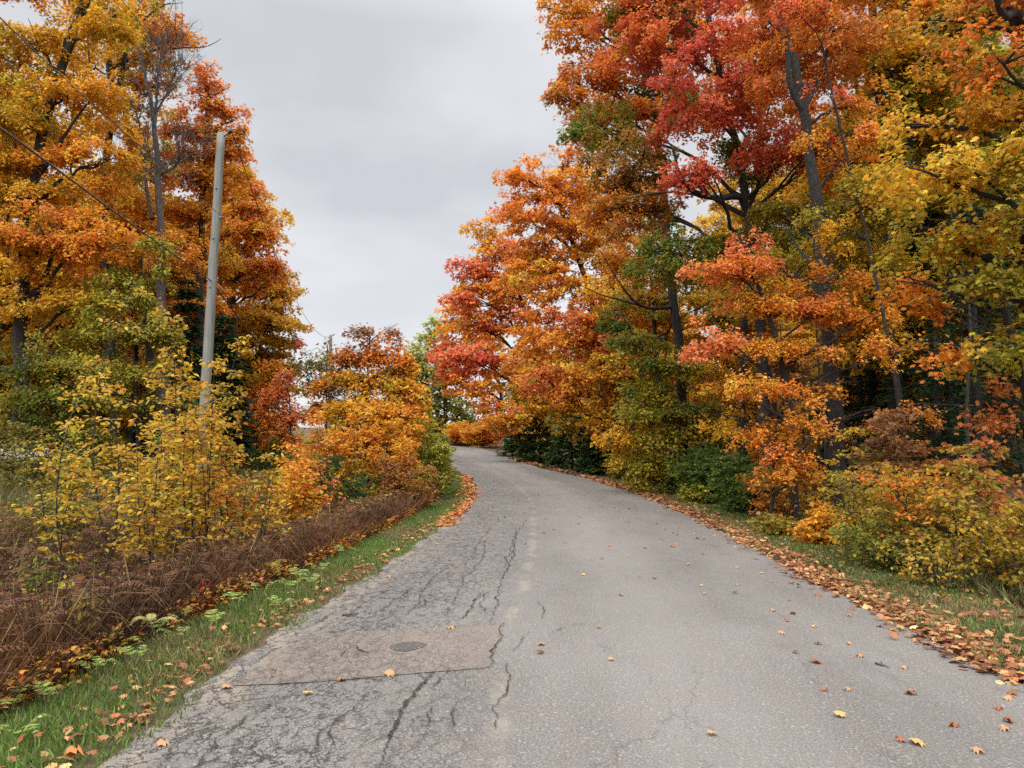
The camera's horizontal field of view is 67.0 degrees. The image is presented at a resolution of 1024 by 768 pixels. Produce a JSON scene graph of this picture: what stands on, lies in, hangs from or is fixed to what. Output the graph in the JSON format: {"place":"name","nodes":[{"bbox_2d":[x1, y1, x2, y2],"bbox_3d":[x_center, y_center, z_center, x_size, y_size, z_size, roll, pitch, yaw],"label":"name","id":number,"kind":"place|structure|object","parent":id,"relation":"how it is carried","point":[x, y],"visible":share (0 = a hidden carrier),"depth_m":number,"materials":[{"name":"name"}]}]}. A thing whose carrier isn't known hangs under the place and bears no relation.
{"place":"outdoors","nodes":[
{"label":"outdoors","id":0,"kind":"place"},
{"bbox_2d":[0,0,1015,427],"label":"sky","id":1,"kind":"structure","parent":0,"point":[383,128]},
{"bbox_2d":[0,427,1023,767],"bbox_3d":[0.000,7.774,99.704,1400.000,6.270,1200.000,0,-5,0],"label":"ground","id":2,"kind":"structure","parent":0,"point":[262,639],"depth_m":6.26,"materials":[{"name":"plant"}]},
{"bbox_2d":[0,414,49,478],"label":"dogwood shrub","id":3,"kind":"object","parent":2,"relation":"on","point":[24,427],"visible":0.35,"depth_m":19.80,"materials":[{"name":"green plant"}]},
{"bbox_2d":[17,524,76,597],"bbox_3d":[-4.712,2.043,7.844,0.502,1.237,0.562,0,-5,0],"label":"goldenrod plant","id":4,"kind":"object","parent":2,"relation":"on","point":[49,531],"visible":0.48,"depth_m":7.84,"materials":[{"name":"brown plant"}]},
{"bbox_2d":[0,426,99,493],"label":"dogwood shrub","id":5,"kind":"object","parent":2,"relation":"on","point":[16,464],"visible":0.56,"depth_m":17.75,"materials":[{"name":"green plant"}]},
{"bbox_2d":[3,425,111,544],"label":"beech sapling","id":6,"kind":"object","parent":2,"relation":"on","point":[54,477],"visible":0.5,"depth_m":11.47,"materials":[{"name":"yellow plant"}]},
{"bbox_2d":[0,327,132,468],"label":"beech tree","id":7,"kind":"object","parent":2,"relation":"on","point":[51,367],"visible":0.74,"depth_m":20.81,"materials":[{"name":"green plant"}]},
{"bbox_2d":[0,59,134,412],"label":"maple tree","id":8,"kind":"object","parent":2,"relation":"on","point":[72,135],"visible":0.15,"depth_m":31.02,"materials":[{"name":"orange plant"}]},
{"bbox_2d":[44,586,110,672],"bbox_3d":[-3.383,1.944,6.030,0.438,0.708,0.443,0,-5,0],"label":"goldenrod plant","id":9,"kind":"object","parent":2,"relation":"on","point":[83,609],"visible":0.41,"depth_m":6.00,"materials":[{"name":"brown plant"}]},
{"bbox_2d":[0,0,156,424],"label":"maple tree","id":10,"kind":"object","parent":2,"relation":"on","point":[17,161],"visible":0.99,"depth_m":23.35,"materials":[{"name":"orange plant"}]},
{"bbox_2d":[11,358,160,586],"bbox_3d":[-4.927,1.209,8.991,1.336,3.096,1.330,0,-5,0],"label":"beech sapling","id":11,"kind":"object","parent":2,"relation":"on","point":[70,483],"visible":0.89,"depth_m":8.89,"materials":[{"name":"yellow plant"}]},
{"bbox_2d":[24,0,219,457],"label":"maple tree","id":12,"kind":"object","parent":2,"relation":"on","point":[150,356],"visible":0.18,"depth_m":31.45,"materials":[{"name":"orange plant"}]},
{"bbox_2d":[39,0,208,456],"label":"maple tree","id":13,"kind":"object","parent":2,"relation":"on","point":[139,214],"visible":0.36,"depth_m":28.82,"materials":[{"name":"orange plant"}]},
{"bbox_2d":[34,286,225,567],"bbox_3d":[-5.117,0.745,10.584,2.267,4.200,1.450,2,-5,-20],"label":"beech sapling","id":14,"kind":"object","parent":2,"relation":"on","point":[156,313],"visible":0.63,"depth_m":10.55,"materials":[{"name":"yellow plant"}]},
{"bbox_2d":[68,230,214,469],"bbox_3d":[-10.661,-0.667,22.133,4.037,7.665,2.112,0,-5,0],"label":"beech tree","id":15,"kind":"object","parent":2,"relation":"on","point":[134,373],"visible":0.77,"depth_m":22.07,"materials":[{"name":"green plant"}]},
{"bbox_2d":[90,423,193,585],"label":"beech sapling","id":16,"kind":"object","parent":2,"relation":"on","point":[143,466],"visible":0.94,"depth_m":8.91,"materials":[{"name":"yellow plant"}]},
{"bbox_2d":[60,234,223,451],"bbox_3d":[-16.530,-1.703,34.803,6.648,10.891,6.364,4,-7,-41],"label":"maple tree","id":17,"kind":"object","parent":2,"relation":"on","point":[131,435],"visible":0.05,"depth_m":33.97,"materials":[{"name":"green plant"}]},
{"bbox_2d":[49,187,255,449],"bbox_3d":[-15.461,-2.512,34.410,7.632,12.512,7.534,0,-5,4],"label":"maple tree","id":18,"kind":"object","parent":2,"relation":"on","point":[223,259],"visible":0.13,"depth_m":33.54,"materials":[{"name":"orange plant"}]},
{"bbox_2d":[84,0,230,461],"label":"maple tree","id":19,"kind":"object","parent":2,"relation":"on","point":[159,172],"visible":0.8,"depth_m":26.25,"materials":[{"name":"grey plant"}]},
{"bbox_2d":[129,278,235,463],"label":"hemlock tree","id":20,"kind":"object","parent":2,"relation":"on","point":[187,308],"visible":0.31,"depth_m":27.18,"materials":[{"name":"green plant"}]},
{"bbox_2d":[139,368,237,551],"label":"beech sapling","id":21,"kind":"object","parent":2,"relation":"on","point":[178,402],"visible":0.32,"depth_m":11.97,"materials":[{"name":"yellow plant"}]},
{"bbox_2d":[0,448,383,596],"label":"wild grass","id":22,"kind":"structure","parent":2,"relation":"on","point":[5,496],"depth_m":15.58,"materials":[{"name":"plant"}]},
{"bbox_2d":[0,451,383,602],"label":"ground cover","id":23,"kind":"object","parent":2,"relation":"on","point":[111,468],"visible":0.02,"depth_m":17.21,"materials":[{"name":"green plant"}]},
{"bbox_2d":[135,415,249,526],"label":"beech sapling","id":24,"kind":"object","parent":2,"relation":"on","point":[155,442],"visible":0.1,"depth_m":15.02,"materials":[{"name":"yellow plant"}]},
{"bbox_2d":[0,474,396,640],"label":"ground cover","id":25,"kind":"object","parent":2,"relation":"on","point":[180,547],"visible":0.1,"depth_m":11.97,"materials":[{"name":"brown plant"}]},
{"bbox_2d":[144,56,256,379],"bbox_3d":[-13.127,-5.136,32.321,4.413,18.003,3.227,0,-5,0],"label":"maple tree","id":26,"kind":"object","parent":2,"relation":"on","point":[204,181],"visible":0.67,"depth_m":32.78,"materials":[{"name":"orange plant"}]},
{"bbox_2d":[149,357,256,556],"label":"beech sapling","id":27,"kind":"object","parent":2,"relation":"on","point":[191,435],"visible":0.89,"depth_m":10.44,"materials":[{"name":"yellow plant"}]},
{"bbox_2d":[0,474,412,678],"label":"bank weeds","id":28,"kind":"object","parent":2,"relation":"on","point":[124,558],"visible":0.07,"depth_m":8.45,"materials":[{"name":"plant"}]},
{"bbox_2d":[196,129,232,482],"bbox_3d":[-7.798,-1.641,20.214,0.762,10.310,0.287,0,-5,4],"label":"utility pole","id":29,"kind":"object","parent":2,"relation":"on","point":[208,342],"visible":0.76,"depth_m":20.26,"materials":[{"name":"grey wood"}]},
{"bbox_2d":[1,521,436,767],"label":"leaf litter","id":30,"kind":"object","parent":2,"relation":"on","point":[121,720],"visible":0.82,"depth_m":5.27,"materials":[{"name":"orange plant"}]},
{"bbox_2d":[0,477,445,692],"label":"dead fern fronds","id":31,"kind":"object","parent":2,"relation":"on","point":[123,561],"visible":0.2,"depth_m":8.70,"materials":[{"name":"brown plant"}]},
{"bbox_2d":[0,490,446,716],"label":"ground cover","id":32,"kind":"object","parent":2,"relation":"on","point":[21,672],"visible":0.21,"depth_m":7.03,"materials":[{"name":"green plant"}]},
{"bbox_2d":[0,473,450,714],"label":"dry bracken","id":33,"kind":"object","parent":2,"relation":"on","point":[14,662],"visible":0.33,"depth_m":8.11,"materials":[{"name":"brown plant"}]},
{"bbox_2d":[186,315,264,465],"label":"hemlock tree","id":34,"kind":"object","parent":2,"relation":"on","point":[219,348],"visible":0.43,"depth_m":30.02,"materials":[{"name":"green plant"}]},
{"bbox_2d":[183,335,272,546],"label":"beech sapling","id":35,"kind":"object","parent":2,"relation":"on","point":[229,448],"visible":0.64,"depth_m":12.23,"materials":[{"name":"yellow plant"}]},
{"bbox_2d":[144,165,315,412],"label":"maple tree","id":36,"kind":"object","parent":2,"relation":"on","point":[269,322],"visible":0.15,"depth_m":40.94,"materials":[{"name":"orange plant"}]},
{"bbox_2d":[192,145,296,457],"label":"maple tree","id":37,"kind":"object","parent":2,"relation":"on","point":[251,232],"visible":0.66,"depth_m":37.54,"materials":[{"name":"orange plant"}]},
{"bbox_2d":[217,452,290,554],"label":"beech sapling","id":38,"kind":"object","parent":2,"relation":"on","point":[265,485],"visible":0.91,"depth_m":11.04,"materials":[{"name":"yellow plant"}]},
{"bbox_2d":[224,338,304,462],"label":"maple tree","id":39,"kind":"object","parent":2,"relation":"on","point":[273,366],"visible":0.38,"depth_m":37.71,"materials":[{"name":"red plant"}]},
{"bbox_2d":[219,284,312,461],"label":"maple tree","id":40,"kind":"object","parent":2,"relation":"on","point":[284,296],"visible":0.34,"depth_m":43.14,"materials":[{"name":"orange plant"}]},
{"bbox_2d":[252,367,314,458],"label":"maple sapling","id":41,"kind":"object","parent":2,"relation":"on","point":[289,417],"visible":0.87,"depth_m":32.92,"materials":[{"name":"red plant"}]},
{"bbox_2d":[253,444,331,529],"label":"beech sapling","id":42,"kind":"object","parent":2,"relation":"on","point":[296,485],"visible":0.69,"depth_m":15.65,"materials":[{"name":"orange plant"}]},
{"bbox_2d":[280,412,342,518],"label":"beech sapling","id":43,"kind":"object","parent":2,"relation":"on","point":[318,422],"visible":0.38,"depth_m":16.89,"materials":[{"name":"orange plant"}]},
{"bbox_2d":[293,337,347,460],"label":"young tree","id":44,"kind":"object","parent":2,"relation":"on","point":[313,366],"visible":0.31,"depth_m":27.98,"materials":[{"name":"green plant"}]},
{"bbox_2d":[312,453,381,506],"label":"dogwood shrub","id":45,"kind":"object","parent":2,"relation":"on","point":[357,491],"visible":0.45,"depth_m":20.88,"materials":[{"name":"green plant"}]},
{"bbox_2d":[313,423,383,498],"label":"beech sapling","id":46,"kind":"object","parent":2,"relation":"on","point":[331,448],"visible":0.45,"depth_m":22.59,"materials":[{"name":"orange plant"}]},
{"bbox_2d":[301,322,434,481],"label":"young maple","id":47,"kind":"object","parent":2,"relation":"on","point":[363,407],"visible":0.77,"depth_m":26.08,"materials":[{"name":"orange plant"}]},
{"bbox_2d":[351,418,432,496],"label":"beech sapling","id":48,"kind":"object","parent":2,"relation":"on","point":[407,443],"visible":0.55,"depth_m":23.69,"materials":[{"name":"orange plant"}]},
{"bbox_2d":[375,452,448,506],"bbox_3d":[-2.881,2.818,21.997,2.174,1.784,1.804,0,-5,0],"label":"dogwood shrub","id":49,"kind":"object","parent":2,"relation":"on","point":[391,477],"visible":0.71,"depth_m":21.73,"materials":[{"name":"orange plant"}]},
{"bbox_2d":[387,315,454,428],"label":"poplar tree","id":50,"kind":"object","parent":2,"relation":"on","point":[420,337],"visible":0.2,"depth_m":105.29,"materials":[{"name":"green plant"}]},
{"bbox_2d":[388,417,455,494],"bbox_3d":[-2.937,2.433,25.427,1.975,3.110,2.327,-2,-5,20],"label":"willow shrub","id":51,"kind":"object","parent":2,"relation":"on","point":[440,453],"visible":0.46,"depth_m":25.46,"materials":[{"name":"green plant"}]},
{"bbox_2d":[418,347,479,440],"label":"maple tree","id":52,"kind":"object","parent":2,"relation":"on","point":[450,407],"visible":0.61,"depth_m":96.56,"materials":[{"name":"green plant"}]},
{"bbox_2d":[423,474,481,526],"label":"leaf litter","id":53,"kind":"object","parent":2,"relation":"on","point":[453,515],"visible":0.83,"depth_m":23.06,"materials":[{"name":"orange plant"}]},
{"bbox_2d":[424,285,527,450],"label":"maple tree","id":54,"kind":"object","parent":2,"relation":"on","point":[484,396],"visible":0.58,"depth_m":79.03,"materials":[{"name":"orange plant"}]},
{"bbox_2d":[458,422,503,447],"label":"beech sapling","id":55,"kind":"object","parent":2,"relation":"on","point":[479,435],"visible":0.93,"depth_m":84.62,"materials":[{"name":"orange plant"}]},
{"bbox_2d":[428,211,568,443],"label":"maple tree","id":56,"kind":"object","parent":2,"relation":"on","point":[496,304],"visible":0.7,"depth_m":59.95,"materials":[{"name":"orange plant"}]},
{"bbox_2d":[1,325,1023,461],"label":"wood","id":57,"kind":"object","parent":2,"relation":"on","point":[800,405],"visible":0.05,"depth_m":42.50,"materials":[{"name":"black plant"}]},
{"bbox_2d":[477,346,588,464],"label":"maple tree","id":58,"kind":"object","parent":2,"relation":"on","point":[498,423],"visible":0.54,"depth_m":55.67,"materials":[{"name":"orange plant"}]},
{"bbox_2d":[513,415,562,463],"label":"hemlock shrub","id":59,"kind":"object","parent":2,"relation":"on","point":[531,446],"visible":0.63,"depth_m":56.34,"materials":[{"name":"green plant"}]},
{"bbox_2d":[537,412,599,470],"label":"hemlock shrub","id":60,"kind":"object","parent":2,"relation":"on","point":[552,457],"visible":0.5,"depth_m":48.88,"materials":[{"name":"green plant"}]},
{"bbox_2d":[488,144,657,459],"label":"maple tree","id":61,"kind":"object","parent":2,"relation":"on","point":[559,193],"visible":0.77,"depth_m":45.89,"materials":[{"name":"orange plant"}]},
{"bbox_2d":[507,272,673,450],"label":"maple tree","id":62,"kind":"object","parent":2,"relation":"on","point":[565,342],"visible":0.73,"depth_m":41.63,"materials":[{"name":"orange plant"}]},
{"bbox_2d":[574,424,623,476],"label":"hemlock shrub","id":63,"kind":"object","parent":2,"relation":"on","point":[597,461],"visible":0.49,"depth_m":42.75,"materials":[{"name":"green plant"}]},
{"bbox_2d":[534,0,726,481],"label":"maple tree","id":64,"kind":"object","parent":2,"relation":"on","point":[644,102],"visible":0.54,"depth_m":30.86,"materials":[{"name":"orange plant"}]},
{"bbox_2d":[590,328,755,494],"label":"beech tree","id":65,"kind":"object","parent":2,"relation":"on","point":[653,415],"visible":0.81,"depth_m":28.75,"materials":[{"name":"green plant"}]},
{"bbox_2d":[593,200,763,458],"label":"maple tree","id":66,"kind":"object","parent":2,"relation":"on","point":[694,301],"visible":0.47,"depth_m":40.25,"materials":[{"name":"orange plant"}]},
{"bbox_2d":[556,0,864,500],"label":"maple tree","id":67,"kind":"object","parent":2,"relation":"on","point":[650,31],"visible":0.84,"depth_m":24.35,"materials":[{"name":"red plant"}]},
{"bbox_2d":[664,440,760,502],"bbox_3d":[6.445,2.937,25.491,2.914,2.196,2.971,0,-5,0],"label":"dogwood shrub","id":68,"kind":"object","parent":2,"relation":"on","point":[698,471],"visible":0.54,"depth_m":25.27,"materials":[{"name":"green plant"}]},
{"bbox_2d":[671,226,814,440],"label":"maple tree","id":69,"kind":"object","parent":2,"relation":"on","point":[751,328],"visible":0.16,"depth_m":43.05,"materials":[{"name":"orange plant"}]},
{"bbox_2d":[701,449,788,514],"bbox_3d":[6.690,2.764,21.593,2.579,1.878,2.668,0,-5,0],"label":"dogwood shrub","id":70,"kind":"object","parent":2,"relation":"on","point":[740,497],"visible":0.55,"depth_m":21.75,"materials":[{"name":"green plant"}]},
{"bbox_2d":[658,0,869,475],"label":"maple tree","id":71,"kind":"object","parent":2,"relation":"on","point":[763,192],"visible":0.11,"depth_m":34.78,"materials":[{"name":"plant"}]},
{"bbox_2d":[508,457,1023,694],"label":"leaf litter","id":72,"kind":"object","parent":2,"relation":"on","point":[953,644],"visible":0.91,"depth_m":8.01,"materials":[{"name":"orange plant"}]},
{"bbox_2d":[746,511,799,537],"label":"maple sapling","id":73,"kind":"object","parent":2,"relation":"on","point":[774,524],"visible":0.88,"depth_m":15.54,"materials":[{"name":"yellow plant"}]},
{"bbox_2d":[720,365,840,513],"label":"maple sapling","id":74,"kind":"object","parent":2,"relation":"on","point":[770,388],"visible":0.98,"depth_m":16.73,"materials":[{"name":"orange plant"}]},
{"bbox_2d":[735,458,828,517],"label":"maple sapling","id":75,"kind":"object","parent":2,"relation":"on","point":[763,504],"visible":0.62,"depth_m":18.84,"materials":[{"name":"orange plant"}]},
{"bbox_2d":[674,225,905,520],"bbox_3d":[6.744,-0.244,18.372,5.724,7.444,2.194,0,-5,0],"label":"maple tree","id":76,"kind":"object","parent":2,"relation":"on","point":[739,268],"visible":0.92,"depth_m":18.53,"materials":[{"name":"orange plant"}]},
{"bbox_2d":[575,473,1023,671],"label":"verge grass","id":77,"kind":"structure","parent":2,"relation":"on","point":[972,623],"depth_m":9.11,"materials":[{"name":"green plant"}]},
{"bbox_2d":[603,477,1023,649],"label":"leaf litter","id":78,"kind":"object","parent":2,"relation":"on","point":[994,612],"visible":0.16,"depth_m":8.85,"materials":[{"name":"orange plant"}]},
{"bbox_2d":[785,500,853,546],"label":"maple sapling","id":79,"kind":"object","parent":2,"relation":"on","point":[813,526],"visible":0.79,"depth_m":14.17,"materials":[{"name":"orange plant"}]},
{"bbox_2d":[632,479,1023,608],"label":"bank weeds","id":80,"kind":"object","parent":2,"relation":"on","point":[993,589],"visible":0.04,"depth_m":10.00,"materials":[{"name":"green plant"}]},
{"bbox_2d":[721,0,935,516],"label":"maple tree","id":81,"kind":"object","parent":2,"relation":"on","point":[789,240],"visible":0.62,"depth_m":20.63,"materials":[{"name":"plant"}]},
{"bbox_2d":[659,491,1013,607],"bbox_3d":[6.030,3.256,18.187,2.002,0.432,23.585,0,-5,2],"label":"ground cover","id":82,"kind":"object","parent":2,"relation":"on","point":[746,514],"visible":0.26,"depth_m":12.95,"materials":[{"name":"green plant"}]},
{"bbox_2d":[769,0,946,520],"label":"maple tree","id":83,"kind":"object","parent":2,"relation":"on","point":[853,178],"visible":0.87,"depth_m":17.88,"materials":[{"name":"orange plant"}]},
{"bbox_2d":[807,426,908,541],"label":"beech sapling","id":84,"kind":"object","parent":2,"relation":"on","point":[857,449],"visible":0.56,"depth_m":14.89,"materials":[{"name":"yellow plant"}]},
{"bbox_2d":[818,470,904,559],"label":"beech sapling","id":85,"kind":"object","parent":2,"relation":"on","point":[851,496],"visible":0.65,"depth_m":12.46,"materials":[{"name":"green plant"}]},
{"bbox_2d":[803,275,925,490],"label":"hemlock tree","id":86,"kind":"object","parent":2,"relation":"on","point":[859,393],"visible":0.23,"depth_m":25.80,"materials":[{"name":"green plant"}]},
{"bbox_2d":[796,148,966,436],"bbox_3d":[15.018,-3.537,30.540,8.940,14.885,9.062,-4,-7,39],"label":"maple tree","id":87,"kind":"object","parent":2,"relation":"on","point":[879,377],"visible":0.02,"depth_m":29.61,"materials":[{"name":"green plant"}]},
{"bbox_2d":[829,506,951,572],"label":"beech sapling","id":88,"kind":"object","parent":2,"relation":"on","point":[863,539],"visible":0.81,"depth_m":11.16,"materials":[{"name":"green plant"}]},
{"bbox_2d":[845,407,944,528],"bbox_3d":[8.051,1.841,16.169,1.674,2.748,2.642,-4,-7,41],"label":"shrub","id":89,"kind":"object","parent":2,"relation":"on","point":[895,446],"visible":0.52,"depth_m":15.85,"materials":[{"name":"brown plant"}]},
{"bbox_2d":[784,0,1023,478],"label":"maple tree","id":90,"kind":"object","parent":2,"relation":"on","point":[908,53],"visible":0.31,"depth_m":23.64,"materials":[{"name":"yellow plant"}]},
{"bbox_2d":[832,0,979,462],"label":"maple tree","id":91,"kind":"object","parent":2,"relation":"on","point":[891,404],"visible":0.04,"depth_m":24.88,"materials":[{"name":"orange plant"}]},
{"bbox_2d":[831,468,1010,561],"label":"beech sapling","id":92,"kind":"object","parent":2,"relation":"on","point":[896,477],"visible":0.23,"depth_m":11.82,"materials":[{"name":"yellow plant"}]},
{"bbox_2d":[875,532,981,591],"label":"beech sapling","id":93,"kind":"object","parent":2,"relation":"on","point":[910,570],"visible":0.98,"depth_m":9.56,"materials":[{"name":"yellow plant"}]},
{"bbox_2d":[842,444,1023,580],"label":"beech sapling","id":94,"kind":"object","parent":2,"relation":"on","point":[944,501],"visible":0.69,"depth_m":10.86,"materials":[{"name":"yellow plant"}]},
{"bbox_2d":[861,205,1023,489],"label":"hemlock tree","id":95,"kind":"object","parent":2,"relation":"on","point":[929,325],"visible":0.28,"depth_m":22.08,"materials":[{"name":"green plant"}]},
{"bbox_2d":[863,0,1023,371],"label":"maple tree","id":96,"kind":"object","parent":2,"relation":"on","point":[963,239],"visible":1,"depth_m":11.98,"materials":[{"name":"yellow plant"}]},
{"bbox_2d":[874,143,1023,441],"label":"maple tree","id":97,"kind":"object","parent":2,"relation":"on","point":[949,357],"visible":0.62,"depth_m":12.87,"materials":[{"name":"orange plant"}]},
{"bbox_2d":[889,184,1023,503],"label":"hemlock tree","id":98,"kind":"object","parent":2,"relation":"on","point":[976,391],"visible":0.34,"depth_m":18.05,"materials":[{"name":"green plant"}]},
{"bbox_2d":[905,201,1020,474],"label":"sapling","id":99,"kind":"object","parent":2,"relation":"on","point":[964,275],"visible":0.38,"depth_m":16.12,"materials":[{"name":"brown plant"}]},
{"bbox_2d":[924,424,1023,543],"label":"maple sapling","id":100,"kind":"object","parent":2,"relation":"on","point":[1000,478],"visible":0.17,"depth_m":12.19,"materials":[{"name":"orange plant"}]},
{"bbox_2d":[934,132,1023,434],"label":"maple tree","id":101,"kind":"object","parent":2,"relation":"on","point":[1021,308],"visible":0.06,"depth_m":24.49,"materials":[{"name":"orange plant"}]},
{"bbox_2d":[945,501,1023,598],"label":"maple sapling","id":102,"kind":"object","parent":2,"relation":"on","point":[1004,548],"visible":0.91,"depth_m":9.58,"materials":[{"name":"yellow plant"}]},
{"bbox_2d":[97,443,1023,767],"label":"road","id":103,"kind":"structure","parent":0,"point":[671,685],"depth_m":5.62,"materials":[{"name":"grey asphalt"}]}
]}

